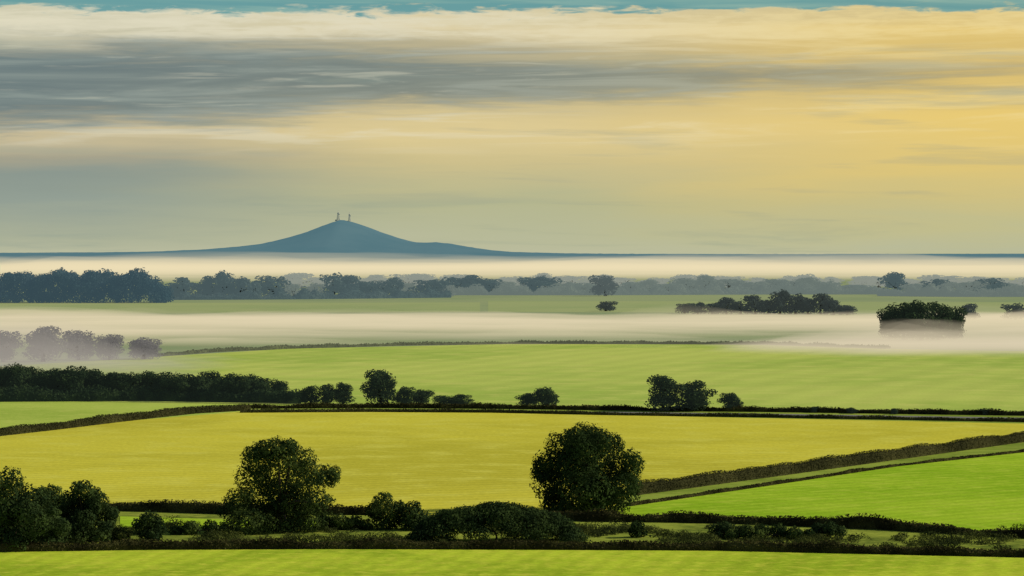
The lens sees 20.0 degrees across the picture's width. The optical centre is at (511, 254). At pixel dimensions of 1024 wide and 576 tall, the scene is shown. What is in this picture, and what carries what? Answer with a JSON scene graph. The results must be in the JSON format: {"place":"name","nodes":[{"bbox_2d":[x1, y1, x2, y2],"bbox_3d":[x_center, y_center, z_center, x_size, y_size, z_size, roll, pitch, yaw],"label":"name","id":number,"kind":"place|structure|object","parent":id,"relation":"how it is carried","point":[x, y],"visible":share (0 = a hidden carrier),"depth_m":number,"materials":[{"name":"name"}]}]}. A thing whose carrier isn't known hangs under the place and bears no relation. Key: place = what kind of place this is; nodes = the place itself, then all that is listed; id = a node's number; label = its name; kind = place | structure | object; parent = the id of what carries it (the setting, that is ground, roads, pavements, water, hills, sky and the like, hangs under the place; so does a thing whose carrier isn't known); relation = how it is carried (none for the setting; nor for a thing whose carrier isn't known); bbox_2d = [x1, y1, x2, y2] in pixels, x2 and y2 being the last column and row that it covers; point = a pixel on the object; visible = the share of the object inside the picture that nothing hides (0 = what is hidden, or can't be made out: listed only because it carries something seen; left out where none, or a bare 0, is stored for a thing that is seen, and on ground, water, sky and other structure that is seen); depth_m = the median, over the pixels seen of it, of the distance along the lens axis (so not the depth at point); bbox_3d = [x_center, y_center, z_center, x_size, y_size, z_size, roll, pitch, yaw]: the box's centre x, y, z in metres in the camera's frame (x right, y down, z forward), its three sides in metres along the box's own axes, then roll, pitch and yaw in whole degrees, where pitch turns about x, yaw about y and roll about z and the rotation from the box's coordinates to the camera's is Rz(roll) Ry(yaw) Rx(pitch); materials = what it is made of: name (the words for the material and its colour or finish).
{"place":"outdoors","nodes":[
{"label":"outdoors","id":0,"kind":"place"},
{"bbox_2d":[0,401,291,427],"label":"field","id":1,"kind":"structure","parent":0,"point":[18,413],"depth_m":748.19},
{"bbox_2d":[120,516,315,526],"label":"field","id":2,"kind":"structure","parent":0,"point":[126,520],"depth_m":435.66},
{"bbox_2d":[0,302,479,312],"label":"field","id":3,"kind":"structure","parent":0,"point":[230,307],"depth_m":2185.41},
{"bbox_2d":[0,412,1023,515],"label":"field","id":4,"kind":"structure","parent":0,"point":[432,462],"depth_m":600.95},
{"bbox_2d":[0,403,250,435],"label":"hedge","id":5,"kind":"object","parent":4,"relation":"on","point":[75,423],"visible":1,"depth_m":691.06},
{"bbox_2d":[529,421,645,512],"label":"oak tree","id":6,"kind":"object","parent":4,"relation":"on","point":[568,464],"visible":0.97,"depth_m":446.54,"materials":[{"name":"green plant"}]},
{"bbox_2d":[0,265,1023,365],"bbox_3d":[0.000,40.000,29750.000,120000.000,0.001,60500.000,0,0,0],"label":"ground","id":7,"kind":"structure","parent":0,"point":[177,332],"depth_m":1757.35,"materials":[{"name":"green plant"}]},
{"bbox_2d":[0,330,24,361],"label":"misty tree","id":8,"kind":"object","parent":7,"relation":"on","point":[7,344],"visible":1,"depth_m":1081.20,"materials":[{"name":"grey plant"}]},
{"bbox_2d":[22,325,68,361],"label":"misty tree","id":9,"kind":"object","parent":7,"relation":"on","point":[44,341],"visible":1,"depth_m":1078.98,"materials":[{"name":"grey plant"}]},
{"bbox_2d":[60,330,96,359],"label":"misty tree","id":10,"kind":"object","parent":7,"relation":"on","point":[82,340],"visible":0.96,"depth_m":1098.41,"materials":[{"name":"grey plant"}]},
{"bbox_2d":[0,267,174,302],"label":"wood","id":11,"kind":"object","parent":7,"relation":"on","point":[89,285],"visible":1,"depth_m":2387.88,"materials":[{"name":"green plant"}]},
{"bbox_2d":[169,277,196,296],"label":"tree","id":12,"kind":"object","parent":7,"relation":"on","point":[184,284],"visible":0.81,"depth_m":2583.73,"materials":[{"name":"grey plant"}]},
{"bbox_2d":[200,275,219,294],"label":"tree","id":13,"kind":"object","parent":7,"relation":"on","point":[208,282],"visible":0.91,"depth_m":2588.32,"materials":[{"name":"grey plant"}]},
{"bbox_2d":[213,270,235,294],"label":"tree","id":14,"kind":"object","parent":7,"relation":"on","point":[223,281],"visible":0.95,"depth_m":2585.18,"materials":[{"name":"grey plant"}]},
{"bbox_2d":[222,276,257,294],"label":"tree","id":15,"kind":"object","parent":7,"relation":"on","point":[240,284],"visible":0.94,"depth_m":2587.19,"materials":[{"name":"grey plant"}]},
{"bbox_2d":[252,275,291,296],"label":"tree","id":16,"kind":"object","parent":7,"relation":"on","point":[269,284],"visible":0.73,"depth_m":2682.92,"materials":[{"name":"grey plant"}]},
{"bbox_2d":[277,273,319,286],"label":"tree","id":17,"kind":"object","parent":7,"relation":"on","point":[295,278],"visible":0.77,"depth_m":3490.79,"materials":[{"name":"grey plant"}]},
{"bbox_2d":[171,286,451,299],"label":"hedge","id":18,"kind":"object","parent":7,"relation":"on","point":[428,292],"visible":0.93,"depth_m":2596.98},
{"bbox_2d":[319,272,348,293],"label":"tree","id":19,"kind":"object","parent":7,"relation":"on","point":[335,285],"visible":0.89,"depth_m":2783.78,"materials":[{"name":"grey plant"}]},
{"bbox_2d":[338,274,365,292],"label":"tree","id":20,"kind":"object","parent":7,"relation":"on","point":[349,280],"visible":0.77,"depth_m":2787.15,"materials":[{"name":"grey plant"}]},
{"bbox_2d":[384,277,404,294],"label":"tree","id":21,"kind":"object","parent":7,"relation":"on","point":[396,282],"visible":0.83,"depth_m":2785.70,"materials":[{"name":"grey plant"}]},
{"bbox_2d":[389,273,426,285],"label":"tree","id":22,"kind":"object","parent":7,"relation":"on","point":[407,279],"visible":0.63,"depth_m":3488.71,"materials":[{"name":"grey plant"}]},
{"bbox_2d":[407,279,450,292],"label":"tree","id":23,"kind":"object","parent":7,"relation":"on","point":[436,285],"visible":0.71,"depth_m":2733.81,"materials":[{"name":"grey plant"}]},
{"bbox_2d":[455,275,487,288],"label":"tree","id":24,"kind":"object","parent":7,"relation":"on","point":[472,278],"visible":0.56,"depth_m":2897.11,"materials":[{"name":"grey plant"}]},
{"bbox_2d":[474,278,503,291],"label":"tree","id":25,"kind":"object","parent":7,"relation":"on","point":[491,284],"visible":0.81,"depth_m":2894.57,"materials":[{"name":"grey plant"}]},
{"bbox_2d":[516,277,539,291],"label":"tree","id":26,"kind":"object","parent":7,"relation":"on","point":[529,282],"visible":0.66,"depth_m":2954.86,"materials":[{"name":"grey plant"}]},
{"bbox_2d":[531,275,564,292],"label":"tree","id":27,"kind":"object","parent":7,"relation":"on","point":[544,281],"visible":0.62,"depth_m":2954.89,"materials":[{"name":"grey plant"}]},
{"bbox_2d":[555,275,594,284],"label":"tree","id":28,"kind":"object","parent":7,"relation":"on","point":[572,279],"visible":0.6,"depth_m":3491.33,"materials":[{"name":"grey plant"}]},
{"bbox_2d":[587,275,618,295],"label":"tree","id":29,"kind":"object","parent":7,"relation":"on","point":[608,284],"visible":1,"depth_m":2786.81,"materials":[{"name":"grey plant"}]},
{"bbox_2d":[240,408,1023,421],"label":"hedge","id":30,"kind":"object","parent":7,"relation":"on","point":[818,416],"visible":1,"depth_m":719.30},
{"bbox_2d":[248,401,1023,415],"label":"hedge","id":31,"kind":"object","parent":7,"relation":"on","point":[741,408],"visible":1,"depth_m":743.40,"materials":[{"name":"green plant"}]},
{"bbox_2d":[454,279,879,294],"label":"hedge","id":32,"kind":"object","parent":7,"relation":"on","point":[713,288],"visible":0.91,"depth_m":2868.98,"materials":[{"name":"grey plant"}]},
{"bbox_2d":[668,278,702,289],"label":"tree","id":33,"kind":"object","parent":7,"relation":"on","point":[689,283],"visible":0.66,"depth_m":2953.40,"materials":[{"name":"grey plant"}]},
{"bbox_2d":[694,275,724,289],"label":"tree","id":34,"kind":"object","parent":7,"relation":"on","point":[705,280],"visible":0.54,"depth_m":2957.51,"materials":[{"name":"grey plant"}]},
{"bbox_2d":[717,297,734,313],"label":"misty tree","id":35,"kind":"object","parent":7,"relation":"on","point":[726,301],"visible":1,"depth_m":1934.26,"materials":[{"name":"green plant"}]},
{"bbox_2d":[706,279,752,290],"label":"tree","id":36,"kind":"object","parent":7,"relation":"on","point":[735,282],"visible":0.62,"depth_m":2953.16,"materials":[{"name":"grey plant"}]},
{"bbox_2d":[731,301,750,313],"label":"misty tree","id":37,"kind":"object","parent":7,"relation":"on","point":[739,307],"visible":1,"depth_m":1932.29,"materials":[{"name":"green plant"}]},
{"bbox_2d":[740,294,767,313],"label":"misty tree","id":38,"kind":"object","parent":7,"relation":"on","point":[753,301],"visible":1,"depth_m":1931.39,"materials":[{"name":"green plant"}]},
{"bbox_2d":[767,289,791,314],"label":"misty tree","id":39,"kind":"object","parent":7,"relation":"on","point":[779,302],"visible":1,"depth_m":1932.62,"materials":[{"name":"green plant"}]},
{"bbox_2d":[784,293,812,313],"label":"misty tree","id":40,"kind":"object","parent":7,"relation":"on","point":[795,301],"visible":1,"depth_m":1931.05,"materials":[{"name":"green plant"}]},
{"bbox_2d":[807,293,832,314],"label":"misty tree","id":41,"kind":"object","parent":7,"relation":"on","point":[821,297],"visible":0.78,"depth_m":1932.81,"materials":[{"name":"green plant"}]},
{"bbox_2d":[627,449,1023,505],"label":"hedge","id":42,"kind":"object","parent":7,"relation":"on","point":[756,485],"visible":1,"depth_m":513.77,"materials":[{"name":"green plant"}]},
{"bbox_2d":[629,431,1023,494],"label":"hedge","id":43,"kind":"object","parent":7,"relation":"on","point":[718,477],"visible":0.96,"depth_m":539.23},
{"bbox_2d":[818,299,847,314],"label":"misty tree","id":44,"kind":"object","parent":7,"relation":"on","point":[831,305],"visible":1,"depth_m":1905.83,"materials":[{"name":"green plant"}]},
{"bbox_2d":[876,307,900,338],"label":"misty tree","id":45,"kind":"object","parent":7,"relation":"on","point":[883,328],"visible":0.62,"depth_m":1368.74,"materials":[{"name":"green plant"}]},
{"bbox_2d":[877,271,908,290],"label":"tree","id":46,"kind":"object","parent":7,"relation":"on","point":[894,280],"visible":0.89,"depth_m":2959.74,"materials":[{"name":"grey plant"}]},
{"bbox_2d":[882,302,916,339],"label":"misty tree","id":47,"kind":"object","parent":7,"relation":"on","point":[895,329],"visible":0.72,"depth_m":1355.09,"materials":[{"name":"green plant"}]},
{"bbox_2d":[895,300,942,340],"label":"misty tree","id":48,"kind":"object","parent":7,"relation":"on","point":[914,319],"visible":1,"depth_m":1341.50,"materials":[{"name":"green plant"}]},
{"bbox_2d":[925,301,957,339],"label":"misty tree","id":49,"kind":"object","parent":7,"relation":"on","point":[943,315],"visible":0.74,"depth_m":1354.47,"materials":[{"name":"green plant"}]},
{"bbox_2d":[876,283,1023,296],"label":"hedge","id":50,"kind":"object","parent":7,"relation":"on","point":[932,290],"visible":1,"depth_m":2743.50,"materials":[{"name":"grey plant"}]},
{"bbox_2d":[944,306,967,338],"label":"misty tree","id":51,"kind":"object","parent":7,"relation":"on","point":[958,321],"visible":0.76,"depth_m":1367.20,"materials":[{"name":"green plant"}]},
{"bbox_2d":[960,303,980,319],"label":"misty tree","id":52,"kind":"object","parent":7,"relation":"on","point":[971,314],"visible":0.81,"depth_m":1769.30,"materials":[{"name":"green plant"}]},
{"bbox_2d":[954,281,990,291],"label":"tree","id":53,"kind":"object","parent":7,"relation":"on","point":[967,285],"visible":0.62,"depth_m":2783.79,"materials":[{"name":"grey plant"}]},
{"bbox_2d":[971,278,1009,290],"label":"tree","id":54,"kind":"object","parent":7,"relation":"on","point":[994,283],"visible":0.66,"depth_m":2784.61,"materials":[{"name":"grey plant"}]},
{"bbox_2d":[1000,302,1023,319],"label":"misty tree","id":55,"kind":"object","parent":7,"relation":"on","point":[1017,311],"visible":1,"depth_m":1765.81,"materials":[{"name":"green plant"}]},
{"bbox_2d":[0,344,1023,415],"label":"field","id":56,"kind":"structure","parent":0,"point":[779,376],"depth_m":999.52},
{"bbox_2d":[0,362,28,388],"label":"belt tree","id":57,"kind":"object","parent":56,"relation":"on","point":[15,373],"visible":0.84,"depth_m":796.23,"materials":[{"name":"green plant"}]},
{"bbox_2d":[26,370,59,389],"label":"belt tree","id":58,"kind":"object","parent":56,"relation":"on","point":[38,380],"visible":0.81,"depth_m":794.93,"materials":[{"name":"green plant"}]},
{"bbox_2d":[52,365,87,391],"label":"belt tree","id":59,"kind":"object","parent":56,"relation":"on","point":[70,379],"visible":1,"depth_m":792.87,"materials":[{"name":"green plant"}]},
{"bbox_2d":[92,334,124,359],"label":"misty tree","id":60,"kind":"object","parent":56,"relation":"on","point":[109,343],"visible":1,"depth_m":1097.71,"materials":[{"name":"grey plant"}]},
{"bbox_2d":[109,371,142,393],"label":"belt tree","id":61,"kind":"object","parent":56,"relation":"on","point":[138,379],"visible":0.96,"depth_m":793.53,"materials":[{"name":"green plant"}]},
{"bbox_2d":[127,337,164,358],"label":"misty tree","id":62,"kind":"object","parent":56,"relation":"on","point":[148,348],"visible":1,"depth_m":1105.28,"materials":[{"name":"grey plant"}]},
{"bbox_2d":[140,370,158,389],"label":"belt tree","id":63,"kind":"object","parent":56,"relation":"on","point":[150,377],"visible":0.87,"depth_m":796.13,"materials":[{"name":"green plant"}]},
{"bbox_2d":[0,383,304,402],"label":"hedge","id":64,"kind":"object","parent":56,"relation":"on","point":[30,393],"visible":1,"depth_m":788.28,"materials":[{"name":"green plant"}]},
{"bbox_2d":[151,377,171,395],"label":"belt tree","id":65,"kind":"object","parent":56,"relation":"on","point":[159,386],"visible":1,"depth_m":790.65,"materials":[{"name":"green plant"}]},
{"bbox_2d":[168,373,194,397],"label":"belt tree","id":66,"kind":"object","parent":56,"relation":"on","point":[178,385],"visible":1,"depth_m":789.54,"materials":[{"name":"green plant"}]},
{"bbox_2d":[176,376,210,393],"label":"belt tree","id":67,"kind":"object","parent":56,"relation":"on","point":[198,387],"visible":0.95,"depth_m":790.42,"materials":[{"name":"green plant"}]},
{"bbox_2d":[220,372,251,392],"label":"belt tree","id":68,"kind":"object","parent":56,"relation":"on","point":[229,380],"visible":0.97,"depth_m":787.08,"materials":[{"name":"green plant"}]},
{"bbox_2d":[299,385,321,403],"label":"bush","id":69,"kind":"object","parent":56,"relation":"on","point":[309,392],"visible":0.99,"depth_m":774.97,"materials":[{"name":"green plant"}]},
{"bbox_2d":[315,383,337,403],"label":"bush","id":70,"kind":"object","parent":56,"relation":"on","point":[328,394],"visible":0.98,"depth_m":774.80,"materials":[{"name":"green plant"}]},
{"bbox_2d":[330,382,355,403],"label":"bush","id":71,"kind":"object","parent":56,"relation":"on","point":[343,393],"visible":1,"depth_m":775.52,"materials":[{"name":"green plant"}]},
{"bbox_2d":[358,369,396,403],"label":"tree","id":72,"kind":"object","parent":56,"relation":"on","point":[380,386],"visible":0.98,"depth_m":766.31,"materials":[{"name":"green plant"}]},
{"bbox_2d":[393,386,417,403],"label":"bush","id":73,"kind":"object","parent":56,"relation":"on","point":[404,394],"visible":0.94,"depth_m":763.04,"materials":[{"name":"green plant"}]},
{"bbox_2d":[410,389,434,403],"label":"bush","id":74,"kind":"object","parent":56,"relation":"on","point":[424,396],"visible":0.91,"depth_m":767.12,"materials":[{"name":"green plant"}]},
{"bbox_2d":[141,339,890,356],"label":"hedge","id":75,"kind":"object","parent":56,"relation":"on","point":[336,345],"visible":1,"depth_m":1272.95,"materials":[{"name":"green plant"}]},
{"bbox_2d":[529,387,559,405],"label":"bush","id":76,"kind":"object","parent":56,"relation":"on","point":[543,396],"visible":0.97,"depth_m":758.41,"materials":[{"name":"green plant"}]},
{"bbox_2d":[676,380,717,410],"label":"tree","id":77,"kind":"object","parent":56,"relation":"on","point":[693,397],"visible":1,"depth_m":738.37,"materials":[{"name":"green plant"}]},
{"bbox_2d":[717,392,743,408],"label":"bush","id":78,"kind":"object","parent":56,"relation":"on","point":[731,399],"visible":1,"depth_m":739.76,"materials":[{"name":"green plant"}]},
{"bbox_2d":[0,549,1023,575],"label":"field","id":79,"kind":"structure","parent":0,"point":[346,562],"depth_m":375.43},
{"bbox_2d":[0,220,1023,264],"bbox_3d":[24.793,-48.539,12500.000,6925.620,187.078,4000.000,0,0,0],"label":"hill","id":80,"kind":"structure","parent":0,"point":[341,242],"depth_m":11282.11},
{"bbox_2d":[0,0,1023,253],"label":"sky","id":81,"kind":"structure","parent":0,"point":[540,126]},
{"bbox_2d":[65,511,1023,549],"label":"field","id":82,"kind":"structure","parent":0,"point":[878,536],"depth_m":414.30,"materials":[{"name":"green plant"}]},
{"bbox_2d":[0,466,72,551],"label":"broadleaf tree","id":83,"kind":"object","parent":82,"relation":"on","point":[21,511],"visible":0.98,"depth_m":392.28,"materials":[{"name":"green plant"}]},
{"bbox_2d":[38,483,67,527],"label":"broadleaf tree","id":84,"kind":"object","parent":82,"relation":"on","point":[56,488],"visible":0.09,"depth_m":413.82,"materials":[{"name":"green plant"}]},
{"bbox_2d":[50,479,119,542],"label":"broadleaf tree","id":85,"kind":"object","parent":82,"relation":"on","point":[81,510],"visible":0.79,"depth_m":403.49,"materials":[{"name":"green plant"}]},
{"bbox_2d":[111,526,130,540],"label":"bush","id":86,"kind":"object","parent":82,"relation":"on","point":[119,533],"visible":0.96,"depth_m":404.94,"materials":[{"name":"green plant"}]},
{"bbox_2d":[131,510,166,540],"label":"bush","id":87,"kind":"object","parent":82,"relation":"on","point":[149,522],"visible":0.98,"depth_m":405.22,"materials":[{"name":"green plant"}]},
{"bbox_2d":[168,519,233,534],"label":"bush","id":88,"kind":"object","parent":82,"relation":"on","point":[189,528],"visible":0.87,"depth_m":413.88,"materials":[{"name":"green plant"}]},
{"bbox_2d":[103,499,372,514],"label":"hedge","id":89,"kind":"object","parent":82,"relation":"on","point":[195,506],"visible":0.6,"depth_m":448.68,"materials":[{"name":"green plant"}]},
{"bbox_2d":[215,435,341,535],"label":"oak tree","id":90,"kind":"object","parent":82,"relation":"on","point":[289,509],"visible":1,"depth_m":417.68,"materials":[{"name":"green plant"}]},
{"bbox_2d":[318,513,373,529],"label":"bush","id":91,"kind":"object","parent":82,"relation":"on","point":[341,523],"visible":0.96,"depth_m":421.09,"materials":[{"name":"green plant"}]},
{"bbox_2d":[364,492,405,529],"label":"bush","id":92,"kind":"object","parent":82,"relation":"on","point":[379,511],"visible":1,"depth_m":421.58,"materials":[{"name":"green plant"}]},
{"bbox_2d":[393,500,430,530],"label":"bush","id":93,"kind":"object","parent":82,"relation":"on","point":[413,514],"visible":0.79,"depth_m":420.26,"materials":[{"name":"green plant"}]},
{"bbox_2d":[404,501,590,542],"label":"scrub mound","id":94,"kind":"object","parent":82,"relation":"on","point":[541,524],"visible":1,"depth_m":401.76,"materials":[{"name":"green plant"}]},
{"bbox_2d":[0,537,1023,557],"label":"hedge","id":95,"kind":"object","parent":82,"relation":"on","point":[762,545],"visible":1,"depth_m":392.43,"materials":[{"name":"green plant"}]},
{"bbox_2d":[2,515,1023,549],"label":"rough scrub","id":96,"kind":"object","parent":82,"relation":"on","point":[684,537],"visible":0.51,"depth_m":405.52,"materials":[{"name":"green plant"}]},
{"bbox_2d":[627,520,647,537],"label":"bush","id":97,"kind":"object","parent":82,"relation":"on","point":[635,529],"visible":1,"depth_m":409.36,"materials":[{"name":"green plant"}]},
{"bbox_2d":[707,521,740,537],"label":"bush","id":98,"kind":"object","parent":82,"relation":"on","point":[721,528],"visible":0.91,"depth_m":409.16,"materials":[{"name":"green plant"}]},
{"bbox_2d":[725,522,814,538],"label":"bush","id":99,"kind":"object","parent":82,"relation":"on","point":[780,529],"visible":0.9,"depth_m":407.12,"materials":[{"name":"green plant"}]},
{"bbox_2d":[540,508,1023,538],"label":"hedge","id":100,"kind":"object","parent":82,"relation":"on","point":[876,522],"visible":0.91,"depth_m":427.30,"materials":[{"name":"green plant"}]},
{"bbox_2d":[810,520,847,537],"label":"bush","id":101,"kind":"object","parent":82,"relation":"on","point":[834,530],"visible":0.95,"depth_m":408.90,"materials":[{"name":"green plant"}]},
{"bbox_2d":[272,408,1023,423],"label":"field","id":102,"kind":"structure","parent":0,"point":[775,413],"depth_m":725.19,"materials":[{"name":"green plant"}]},
{"bbox_2d":[644,374,683,410],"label":"tree","id":103,"kind":"object","parent":102,"relation":"on","point":[666,395],"visible":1,"depth_m":739.42,"materials":[{"name":"green plant"}]},
{"bbox_2d":[488,301,1023,312],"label":"field","id":104,"kind":"structure","parent":0,"point":[631,306],"depth_m":2227.36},
{"bbox_2d":[620,412,1014,417],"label":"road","id":105,"kind":"structure","parent":0,"point":[841,415],"depth_m":719.24,"materials":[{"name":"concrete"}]},
{"bbox_2d":[612,452,1023,529],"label":"field","id":106,"kind":"structure","parent":0,"point":[982,493],"depth_m":477.35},
{"bbox_2d":[612,442,1023,509],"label":"field","id":107,"kind":"structure","parent":0,"point":[981,451],"depth_m":534.52,"materials":[{"name":"green plant"}]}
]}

